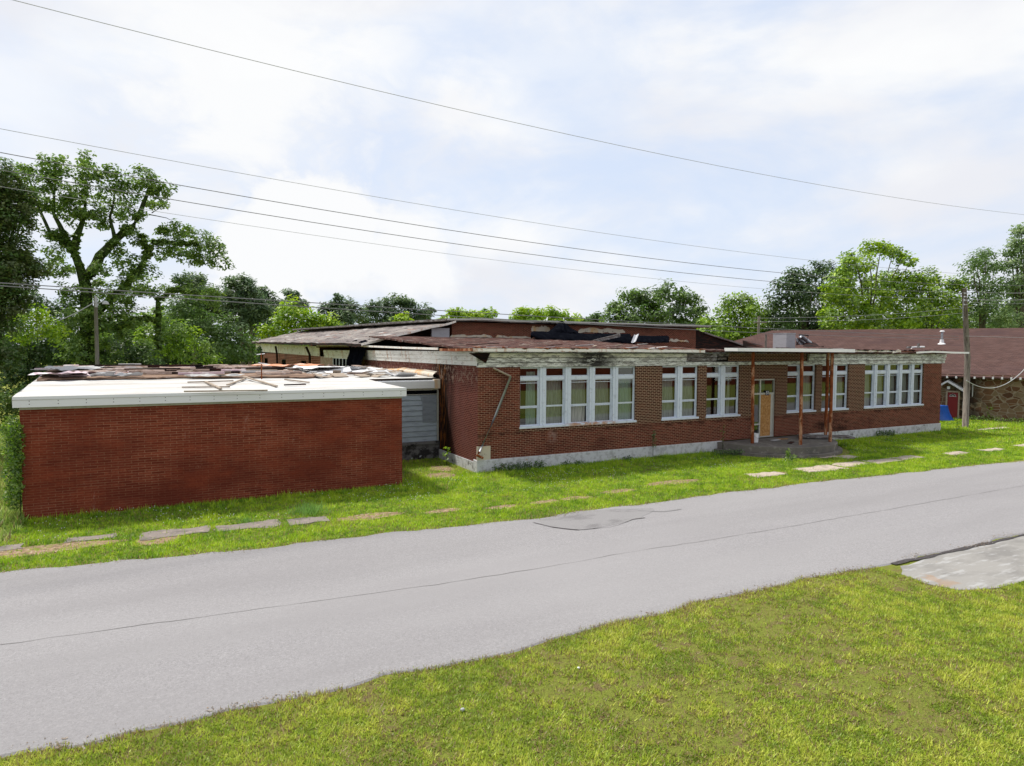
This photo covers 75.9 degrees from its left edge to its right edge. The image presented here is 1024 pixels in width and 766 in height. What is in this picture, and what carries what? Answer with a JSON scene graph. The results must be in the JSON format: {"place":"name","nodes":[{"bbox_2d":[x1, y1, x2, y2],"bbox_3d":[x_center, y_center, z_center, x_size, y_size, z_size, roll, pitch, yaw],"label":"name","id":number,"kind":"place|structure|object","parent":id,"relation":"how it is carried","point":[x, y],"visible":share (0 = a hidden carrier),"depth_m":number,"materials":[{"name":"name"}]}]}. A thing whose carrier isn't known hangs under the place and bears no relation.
{"place":"outdoors","nodes":[
{"label":"outdoors","id":0,"kind":"place"},
{"bbox_2d":[0,425,28,546],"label":"grass","id":1,"kind":"structure","parent":0,"point":[5,519],"depth_m":16.85,"materials":[{"name":"plant"}]},
{"bbox_2d":[0,516,329,550],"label":"sidewalk","id":2,"kind":"structure","parent":0,"point":[153,535],"depth_m":15.84,"materials":[{"name":"concrete"}]},
{"bbox_2d":[402,457,472,478],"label":"grass","id":3,"kind":"structure","parent":0,"point":[420,468],"depth_m":24.34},
{"bbox_2d":[1,170,971,292],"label":"cable","id":4,"kind":"object","parent":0,"point":[427,239],"visible":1,"depth_m":20.41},
{"bbox_2d":[0,186,1013,299],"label":"cable","id":5,"kind":"object","parent":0,"point":[484,258],"visible":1,"depth_m":21.48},
{"bbox_2d":[0,128,1014,276],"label":"cable","id":6,"kind":"object","parent":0,"point":[439,207],"visible":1,"depth_m":20.11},
{"bbox_2d":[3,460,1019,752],"bbox_3d":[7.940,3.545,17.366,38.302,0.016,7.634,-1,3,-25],"label":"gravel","id":7,"kind":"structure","parent":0,"point":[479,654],"depth_m":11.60,"materials":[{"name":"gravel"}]},
{"bbox_2d":[0,461,1023,757],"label":"road","id":8,"kind":"structure","parent":0,"point":[82,681],"depth_m":11.93,"materials":[{"name":"asphalt"}]},
{"bbox_2d":[0,486,1018,644],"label":"road seam","id":9,"kind":"object","parent":8,"relation":"on","point":[453,581],"visible":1,"depth_m":12.26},
{"bbox_2d":[539,508,653,529],"bbox_3d":[2.381,3.541,17.280,3.665,0.019,1.654,-1,3,-28],"label":"road patch","id":10,"kind":"object","parent":8,"relation":"on","point":[585,520],"visible":1,"depth_m":17.14,"materials":[{"name":"asphalt"}]},
{"bbox_2d":[892,534,1023,564],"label":"road edge","id":11,"kind":"object","parent":8,"relation":"on","point":[933,555],"visible":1,"depth_m":14.51,"materials":[{"name":"concrete"}]},
{"bbox_2d":[0,351,1023,765],"bbox_3d":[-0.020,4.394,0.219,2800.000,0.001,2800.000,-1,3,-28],"label":"ground","id":12,"kind":"structure","parent":0,"point":[730,703],"depth_m":8.58,"materials":[{"name":"plant"}]},
{"bbox_2d":[0,379,28,426],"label":"wayside bush","id":13,"kind":"object","parent":12,"relation":"on","point":[5,411],"visible":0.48,"depth_m":23.98,"materials":[{"name":"green plant"}]},
{"bbox_2d":[0,157,56,371],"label":"edge tree","id":14,"kind":"object","parent":12,"relation":"on","point":[18,264],"visible":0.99,"depth_m":26.33,"materials":[{"name":"green plant"}]},
{"bbox_2d":[5,303,72,381],"bbox_3d":[-22.463,-0.573,31.070,2.745,6.658,2.230,-1,3,-28],"label":"bright shrub","id":15,"kind":"object","parent":12,"relation":"on","point":[31,329],"visible":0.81,"depth_m":31.00,"materials":[{"name":"green plant"}]},
{"bbox_2d":[0,539,131,557],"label":"bare dirt","id":16,"kind":"structure","parent":12,"relation":"on","point":[40,548],"depth_m":14.41,"materials":[{"name":"soil"}]},
{"bbox_2d":[0,286,163,404],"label":"dark thicket","id":17,"kind":"object","parent":12,"relation":"on","point":[137,355],"visible":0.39,"depth_m":36.75,"materials":[{"name":"green plant"}]},
{"bbox_2d":[94,296,108,364],"bbox_3d":[-20.605,-0.741,33.036,0.808,7.210,0.315,0,3,1],"label":"utility pole","id":18,"kind":"object","parent":12,"relation":"on","point":[96,333],"visible":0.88,"depth_m":32.93,"materials":[{"name":"grey wood"}]},
{"bbox_2d":[10,148,236,364],"bbox_3d":[-21.404,-5.190,37.173,10.862,15.289,4.928,-1,3,-28],"label":"ivied tree","id":19,"kind":"object","parent":12,"relation":"on","point":[83,352],"visible":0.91,"depth_m":36.20,"materials":[{"name":"green plant"}]},
{"bbox_2d":[135,536,179,545],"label":"bare dirt","id":20,"kind":"structure","parent":12,"relation":"on","point":[162,541],"depth_m":14.97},
{"bbox_2d":[123,306,225,364],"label":"sunlit bush","id":21,"kind":"object","parent":12,"relation":"on","point":[175,336],"visible":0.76,"depth_m":42.51,"materials":[{"name":"green plant"}]},
{"bbox_2d":[166,269,222,363],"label":"pine tree","id":22,"kind":"object","parent":12,"relation":"on","point":[197,279],"visible":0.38,"depth_m":81.40,"materials":[{"name":"green plant"}]},
{"bbox_2d":[162,288,259,364],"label":"thicket","id":23,"kind":"object","parent":12,"relation":"on","point":[204,324],"visible":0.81,"depth_m":54.33,"materials":[{"name":"green plant"}]},
{"bbox_2d":[12,366,434,519],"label":"brick wing","id":24,"kind":"structure","parent":12,"relation":"on","point":[102,444],"depth_m":18.85,"materials":[{"name":"brick"}]},
{"bbox_2d":[0,414,26,518],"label":"creeper","id":25,"kind":"object","parent":24,"relation":"attached to","point":[13,451],"visible":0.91,"depth_m":16.63,"materials":[{"name":"green plant"}]},
{"bbox_2d":[29,370,95,375],"bbox_3d":[-15.626,-0.341,22.988,1.719,0.183,3.117,-1,3,-28],"label":"torn sheeting","id":26,"kind":"object","parent":24,"relation":"on","point":[68,372],"visible":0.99,"depth_m":22.36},
{"bbox_2d":[44,366,103,370],"bbox_3d":[-17.290,-0.610,25.945,1.840,0.158,3.360,-1,3,-28],"label":"torn sheeting","id":27,"kind":"object","parent":24,"relation":"on","point":[73,367],"visible":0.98,"depth_m":25.13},
{"bbox_2d":[89,372,143,376],"bbox_3d":[-13.745,-0.299,22.845,1.607,0.179,0.480,-1,3,-28],"label":"torn sheeting","id":28,"kind":"object","parent":24,"relation":"on","point":[117,374],"visible":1,"depth_m":22.80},
{"bbox_2d":[124,368,180,369],"bbox_3d":[-14.303,-0.545,26.147,1.963,0.103,0.080,-1,3,-29],"label":"charred batten","id":29,"kind":"object","parent":24,"relation":"on","point":[149,368],"visible":0.79,"depth_m":26.04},
{"bbox_2d":[178,372,224,374],"bbox_3d":[-11.817,-0.376,24.979,1.595,0.095,0.430,-1,3,-28],"label":"torn insulation","id":30,"kind":"object","parent":24,"relation":"on","point":[183,373],"visible":0.93,"depth_m":24.74},
{"bbox_2d":[182,386,229,387],"bbox_3d":[-9.249,0.119,19.857,1.322,0.044,0.070,-1,3,-19],"label":"plank","id":31,"kind":"object","parent":24,"relation":"on","point":[202,386],"visible":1,"depth_m":19.79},
{"bbox_2d":[185,373,243,376],"bbox_3d":[-10.906,-0.287,24.106,2.069,0.118,0.432,-1,3,-28],"label":"torn sheeting","id":32,"kind":"object","parent":24,"relation":"on","point":[192,375],"visible":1,"depth_m":23.92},
{"bbox_2d":[184,390,267,391],"bbox_3d":[-8.108,0.223,18.653,2.184,0.047,0.063,-1,3,-20],"label":"plank","id":33,"kind":"object","parent":24,"relation":"on","point":[221,390],"visible":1,"depth_m":18.57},
{"bbox_2d":[250,363,323,366],"bbox_3d":[-10.953,-0.861,31.735,3.678,0.156,1.920,-1,3,-28],"label":"torn sheeting","id":34,"kind":"object","parent":24,"relation":"on","point":[282,365],"visible":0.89,"depth_m":31.56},
{"bbox_2d":[292,365,360,369],"bbox_3d":[-8.551,-0.715,29.950,2.760,0.152,2.875,-1,3,-28],"label":"torn sheeting","id":35,"kind":"object","parent":24,"relation":"on","point":[305,367],"visible":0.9,"depth_m":29.46,"materials":[{"name":"white metal"}]},
{"bbox_2d":[204,284,283,364],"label":"pine tree","id":36,"kind":"object","parent":12,"relation":"on","point":[265,291],"visible":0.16,"depth_m":89.57,"materials":[{"name":"green plant"}]},
{"bbox_2d":[214,272,278,364],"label":"pine tree","id":37,"kind":"object","parent":12,"relation":"on","point":[250,315],"visible":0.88,"depth_m":82.34,"materials":[{"name":"green plant"}]},
{"bbox_2d":[279,288,311,344],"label":"pine tree","id":38,"kind":"object","parent":12,"relation":"on","point":[289,291],"visible":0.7,"depth_m":99.66,"materials":[{"name":"green plant"}]},
{"bbox_2d":[253,294,342,345],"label":"broadleaf tree","id":39,"kind":"object","parent":12,"relation":"on","point":[287,321],"visible":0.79,"depth_m":79.92,"materials":[{"name":"green plant"}]},
{"bbox_2d":[287,500,335,515],"bbox_3d":[-5.381,3.303,17.682,1.320,0.395,1.194,-2,4,-42],"label":"grass tuft","id":40,"kind":"object","parent":12,"relation":"on","point":[313,508],"visible":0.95,"depth_m":17.61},
{"bbox_2d":[312,292,370,325],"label":"pine tree","id":41,"kind":"object","parent":12,"relation":"on","point":[348,317],"visible":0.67,"depth_m":101.71,"materials":[{"name":"green plant"}]},
{"bbox_2d":[337,512,404,520],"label":"bare dirt","id":42,"kind":"structure","parent":12,"relation":"on","point":[369,515],"depth_m":17.39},
{"bbox_2d":[355,292,436,323],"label":"broadleaf tree","id":43,"kind":"object","parent":12,"relation":"on","point":[403,302],"visible":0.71,"depth_m":110.25,"materials":[{"name":"green plant"}]},
{"bbox_2d":[378,367,439,460],"bbox_3d":[-6.619,1.121,30.367,3.140,3.681,10.220,-1,3,-28],"label":"link corridor","id":44,"kind":"object","parent":12,"relation":"on","point":[420,418],"visible":0.47,"depth_m":26.38,"materials":[{"name":"grey"}]},
{"bbox_2d":[423,508,460,513],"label":"bare dirt","id":45,"kind":"structure","parent":12,"relation":"on","point":[442,510],"depth_m":17.98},
{"bbox_2d":[430,466,454,471],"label":"bare dirt","id":46,"kind":"structure","parent":12,"relation":"on","point":[445,468],"depth_m":24.36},
{"bbox_2d":[428,472,457,478],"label":"bare dirt","id":47,"kind":"structure","parent":12,"relation":"on","point":[442,474],"depth_m":23.17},
{"bbox_2d":[388,306,499,321],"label":"broadleaf tree","id":48,"kind":"object","parent":12,"relation":"on","point":[450,314],"visible":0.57,"depth_m":106.61,"materials":[{"name":"green plant"}]},
{"bbox_2d":[252,318,752,401],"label":"hall building","id":49,"kind":"structure","parent":12,"relation":"on","point":[347,335],"depth_m":43.47,"materials":[{"name":"brick"}]},
{"bbox_2d":[254,346,267,363],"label":"wall ivy","id":50,"kind":"object","parent":49,"relation":"attached to","point":[260,352],"depth_m":68.76,"materials":[{"name":"green plant"}]},
{"bbox_2d":[2,307,1015,365],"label":"distant wood","id":51,"kind":"object","parent":12,"relation":"on","point":[191,354],"visible":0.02,"depth_m":144.71,"materials":[{"name":"green plant"}]},
{"bbox_2d":[492,459,546,471],"bbox_3d":[0.302,3.043,24.105,2.276,0.381,0.386,-1,3,-28],"label":"weed","id":52,"kind":"object","parent":12,"relation":"on","point":[520,464],"visible":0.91,"depth_m":24.11,"materials":[{"name":"green plant"}]},
{"bbox_2d":[508,305,583,321],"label":"broadleaf tree","id":53,"kind":"object","parent":12,"relation":"on","point":[552,314],"visible":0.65,"depth_m":114.62,"materials":[{"name":"green plant"}]},
{"bbox_2d":[580,311,605,321],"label":"broadleaf tree","id":54,"kind":"object","parent":12,"relation":"on","point":[593,316],"visible":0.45,"depth_m":131.71,"materials":[{"name":"green plant"}]},
{"bbox_2d":[316,336,968,472],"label":"school building","id":55,"kind":"structure","parent":12,"relation":"on","point":[570,401],"depth_m":27.92,"materials":[{"name":"brick"}]},
{"bbox_2d":[333,358,346,365],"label":"window","id":56,"kind":"structure","parent":55,"relation":"in","point":[336,361],"depth_m":42.10,"materials":[{"name":"white paint"}]},
{"bbox_2d":[346,346,365,366],"bbox_3d":[-8.816,-1.255,36.981,0.434,1.950,2.942,-1,3,-28],"label":"black sheet","id":57,"kind":"object","parent":55,"relation":"hanging from","point":[355,355],"visible":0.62,"depth_m":36.71,"materials":[{"name":"plastic"}]},
{"bbox_2d":[476,367,510,458],"bbox_3d":[-0.652,1.074,23.599,1.450,3.286,0.155,-1,3,-28],"label":"drainpipe","id":58,"kind":"object","parent":55,"relation":"attached to","point":[498,407],"visible":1,"depth_m":23.63,"materials":[{"name":"metal"}]},
{"bbox_2d":[520,367,538,425],"bbox_3d":[0.579,0.538,24.632,0.866,2.280,0.273,-1,3,-28],"label":"window","id":59,"kind":"structure","parent":55,"relation":"in","point":[530,378],"depth_m":24.75,"materials":[{"name":"white paint"}]},
{"bbox_2d":[546,367,564,424],"bbox_3d":[1.571,0.517,25.151,0.866,2.280,0.275,-1,3,-28],"label":"window","id":60,"kind":"structure","parent":55,"relation":"in","point":[553,404],"depth_m":25.23,"materials":[{"name":"white paint"}]},
{"bbox_2d":[548,321,577,332],"bbox_3d":[3.052,-3.244,39.194,1.813,1.022,3.564,1,3,6],"label":"black sheet","id":61,"kind":"object","parent":55,"relation":"on","point":[562,327],"visible":0.93,"depth_m":38.37,"materials":[{"name":"plastic"}]},
{"bbox_2d":[571,366,588,422],"bbox_3d":[2.564,0.495,25.670,0.866,2.280,0.275,-1,3,-28],"label":"window","id":62,"kind":"structure","parent":55,"relation":"in","point":[578,404],"depth_m":25.76,"materials":[{"name":"white paint"}]},
{"bbox_2d":[531,331,634,343],"bbox_3d":[4.439,-2.576,38.861,8.738,0.922,2.201,-1,3,-28],"label":"black sheet","id":63,"kind":"object","parent":55,"relation":"on","point":[623,338],"visible":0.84,"depth_m":37.96,"materials":[{"name":"plastic"}]},
{"bbox_2d":[593,366,611,421],"bbox_3d":[3.556,0.474,26.188,0.866,2.280,0.275,-1,3,-28],"label":"window","id":64,"kind":"structure","parent":55,"relation":"in","point":[601,381],"depth_m":26.28,"materials":[{"name":"white paint"}]},
{"bbox_2d":[593,334,620,340],"bbox_3d":[5.478,-2.585,37.987,1.765,0.566,0.119,-1,3,-21],"label":"leaning plank","id":65,"kind":"object","parent":55,"relation":"on","point":[608,337],"visible":0.79,"depth_m":37.97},
{"bbox_2d":[618,366,634,420],"bbox_3d":[4.549,0.412,26.704,0.866,2.200,0.274,-1,3,-28],"label":"window","id":66,"kind":"structure","parent":55,"relation":"in","point":[624,380],"depth_m":26.80,"materials":[{"name":"white paint"}]},
{"bbox_2d":[632,335,668,342],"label":"black sheet","id":67,"kind":"object","parent":55,"relation":"on","point":[653,339],"visible":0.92,"depth_m":41.27,"materials":[{"name":"plastic"}]},
{"bbox_2d":[662,366,676,417],"bbox_3d":[6.534,0.410,27.743,0.866,2.280,0.275,-1,3,-28],"label":"window","id":68,"kind":"structure","parent":55,"relation":"in","point":[667,398],"depth_m":27.84,"materials":[{"name":"white paint"}]},
{"bbox_2d":[682,365,696,416],"bbox_3d":[7.526,0.388,28.262,0.866,2.280,0.275,-1,3,-28],"label":"window","id":69,"kind":"structure","parent":55,"relation":"in","point":[687,379],"depth_m":28.35,"materials":[{"name":"white paint"}]},
{"bbox_2d":[706,365,719,415],"bbox_3d":[8.766,0.327,28.803,0.866,2.200,0.090,-1,3,-28],"label":"window","id":70,"kind":"structure","parent":55,"relation":"in","point":[708,374],"depth_m":28.92,"materials":[{"name":"white paint"}]},
{"bbox_2d":[725,365,738,414],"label":"window","id":71,"kind":"structure","parent":55,"relation":"in","point":[736,374],"depth_m":29.47,"materials":[{"name":"white paint"}]},
{"bbox_2d":[743,340,762,346],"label":"heaved roofing","id":72,"kind":"object","parent":55,"relation":"on","point":[748,344],"visible":0.89,"depth_m":40.62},
{"bbox_2d":[773,333,795,347],"bbox_3d":[15.771,-2.333,38.049,0.770,1.115,0.970,-1,3,-28],"label":"rooftop unit","id":73,"kind":"object","parent":55,"relation":"on","point":[786,340],"visible":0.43,"depth_m":37.70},
{"bbox_2d":[787,393,795,409],"bbox_3d":[13.701,1.133,32.310,0.743,1.285,0.917,2,3,34],"label":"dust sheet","id":74,"kind":"object","parent":55,"relation":"in","point":[791,402],"visible":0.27,"depth_m":32.00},
{"bbox_2d":[787,365,798,410],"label":"window","id":75,"kind":"structure","parent":55,"relation":"in","point":[796,374],"depth_m":31.26,"materials":[{"name":"white paint"}]},
{"bbox_2d":[803,364,814,409],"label":"window","id":76,"kind":"structure","parent":55,"relation":"in","point":[806,374],"depth_m":31.85,"materials":[{"name":"white paint"}]},
{"bbox_2d":[836,364,846,407],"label":"window","id":77,"kind":"structure","parent":55,"relation":"in","point":[839,393],"depth_m":32.97,"materials":[{"name":"white paint"}]},
{"bbox_2d":[864,364,873,406],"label":"window","id":78,"kind":"structure","parent":55,"relation":"in","point":[866,393],"depth_m":33.97,"materials":[{"name":"white paint"}]},
{"bbox_2d":[876,364,886,405],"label":"window","id":79,"kind":"structure","parent":55,"relation":"in","point":[879,374],"depth_m":34.45,"materials":[{"name":"white paint"}]},
{"bbox_2d":[889,364,898,405],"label":"window","id":80,"kind":"structure","parent":55,"relation":"in","point":[891,393],"depth_m":34.94,"materials":[{"name":"white paint"}]},
{"bbox_2d":[901,364,910,404],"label":"window","id":81,"kind":"structure","parent":55,"relation":"in","point":[903,400],"depth_m":35.43,"materials":[{"name":"white paint"}]},
{"bbox_2d":[913,363,922,403],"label":"window","id":82,"kind":"structure","parent":55,"relation":"in","point":[915,396],"depth_m":35.91,"materials":[{"name":"white paint"}]},
{"bbox_2d":[599,278,713,329],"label":"broadleaf tree","id":83,"kind":"object","parent":12,"relation":"on","point":[648,310],"visible":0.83,"depth_m":114.79,"materials":[{"name":"green plant"}]},
{"bbox_2d":[647,479,698,485],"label":"bare dirt","id":84,"kind":"structure","parent":12,"relation":"on","point":[675,481],"depth_m":22.12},
{"bbox_2d":[710,448,744,455],"bbox_3d":[9.091,2.923,27.677,1.591,0.338,0.438,0,3,-11],"label":"weed","id":85,"kind":"object","parent":12,"relation":"on","point":[736,452],"visible":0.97,"depth_m":27.65,"materials":[{"name":"green plant"}]},
{"bbox_2d":[694,290,778,340],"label":"broadleaf tree","id":86,"kind":"object","parent":12,"relation":"on","point":[748,309],"visible":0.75,"depth_m":94.77,"materials":[{"name":"green plant"}]},
{"bbox_2d":[760,258,844,332],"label":"broadleaf tree","id":87,"kind":"object","parent":12,"relation":"on","point":[802,295],"visible":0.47,"depth_m":94.79,"materials":[{"name":"green plant"}]},
{"bbox_2d":[812,238,923,329],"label":"broadleaf tree","id":88,"kind":"object","parent":12,"relation":"on","point":[855,306],"visible":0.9,"depth_m":91.74,"materials":[{"name":"green plant"}]},
{"bbox_2d":[735,328,1023,421],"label":"stone building","id":89,"kind":"structure","parent":12,"relation":"on","point":[997,356],"depth_m":52.41,"materials":[{"name":"stone"}]},
{"bbox_2d":[947,392,957,417],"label":"door","id":90,"kind":"structure","parent":89,"relation":"in","point":[952,402],"depth_m":43.46,"materials":[{"name":"red paint"}]},
{"bbox_2d":[875,429,895,436],"bbox_3d":[19.386,2.608,34.058,1.626,0.442,0.336,-1,3,-28],"label":"weed","id":91,"kind":"object","parent":12,"relation":"on","point":[885,434],"visible":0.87,"depth_m":34.01,"materials":[{"name":"green plant"}]},
{"bbox_2d":[836,303,970,328],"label":"broadleaf tree","id":92,"kind":"object","parent":12,"relation":"on","point":[908,315],"visible":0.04,"depth_m":128.06,"materials":[{"name":"green plant"}]},
{"bbox_2d":[891,265,971,328],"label":"broadleaf tree","id":93,"kind":"object","parent":12,"relation":"on","point":[936,303],"visible":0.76,"depth_m":95.53,"materials":[{"name":"green plant"}]},
{"bbox_2d":[940,405,953,420],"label":"tarpaulin","id":94,"kind":"object","parent":12,"relation":"on","point":[945,414],"visible":0.2,"depth_m":42.07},
{"bbox_2d":[962,288,970,427],"bbox_3d":[26.078,-1.302,37.836,1.079,8.273,0.350,-1,3,-28],"label":"utility pole","id":95,"kind":"object","parent":12,"relation":"on","point":[966,393],"visible":0.89,"depth_m":37.89,"materials":[{"name":"grey wood"}]},
{"bbox_2d":[0,285,942,338],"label":"cable","id":96,"kind":"object","parent":95,"relation":"attached to","point":[405,313],"visible":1,"depth_m":18.62,"materials":[{"name":"rubber"}]},
{"bbox_2d":[0,282,958,336],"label":"cable","id":97,"kind":"object","parent":95,"relation":"attached to","point":[405,308],"visible":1,"depth_m":18.61,"materials":[{"name":"rubber"}]},
{"bbox_2d":[948,298,1018,327],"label":"broadleaf tree","id":98,"kind":"object","parent":12,"relation":"on","point":[978,313],"visible":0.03,"depth_m":138.80,"materials":[{"name":"green plant"}]},
{"bbox_2d":[953,246,1013,327],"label":"broadleaf tree","id":99,"kind":"object","parent":12,"relation":"on","point":[982,259],"visible":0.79,"depth_m":98.99,"materials":[{"name":"green plant"}]},
{"bbox_2d":[969,415,1022,422],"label":"weed","id":100,"kind":"object","parent":12,"relation":"on","point":[971,417],"visible":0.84,"depth_m":41.82,"materials":[{"name":"green plant"}]},
{"bbox_2d":[980,222,1023,327],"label":"broadleaf tree","id":101,"kind":"object","parent":12,"relation":"on","point":[1017,245],"visible":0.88,"depth_m":99.33,"materials":[{"name":"green plant"}]},
{"bbox_2d":[0,431,1023,571],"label":"grass","id":102,"kind":"structure","parent":0,"point":[735,471],"depth_m":19.72,"materials":[{"name":"plant"}]},
{"bbox_2d":[38,434,918,539],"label":"clover flowers","id":103,"kind":"object","parent":102,"relation":"on","point":[472,491],"visible":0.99,"depth_m":21.60,"materials":[{"name":"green plant"}]},
{"bbox_2d":[0,152,1023,285],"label":"cable","id":104,"kind":"object","parent":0,"point":[446,229],"visible":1,"depth_m":20.39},
{"bbox_2d":[0,0,1023,345],"label":"sky","id":105,"kind":"structure","parent":0,"point":[918,100],"materials":[{"name":"white"}]},
{"bbox_2d":[14,0,1023,214],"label":"cable","id":106,"kind":"object","parent":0,"point":[445,106],"visible":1,"depth_m":16.94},
{"bbox_2d":[797,434,854,438],"bbox_3d":[14.446,2.482,30.234,2.272,0.108,0.810,1,3,6],"label":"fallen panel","id":107,"kind":"object","parent":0,"point":[826,436],"visible":0.93,"depth_m":29.95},
{"bbox_2d":[753,311,975,321],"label":"cable","id":108,"kind":"object","parent":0,"point":[836,320],"visible":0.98,"depth_m":47.77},
{"bbox_2d":[747,427,1023,477],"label":"sidewalk","id":109,"kind":"structure","parent":0,"point":[823,467],"depth_m":25.91,"materials":[{"name":"beige concrete"}]},
{"bbox_2d":[900,535,1023,589],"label":"driveway","id":110,"kind":"structure","parent":0,"point":[996,564],"depth_m":13.41,"materials":[{"name":"concrete"}]},
{"bbox_2d":[923,418,1023,443],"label":"grass","id":111,"kind":"structure","parent":0,"point":[976,424],"depth_m":36.57,"materials":[{"name":"plant"}]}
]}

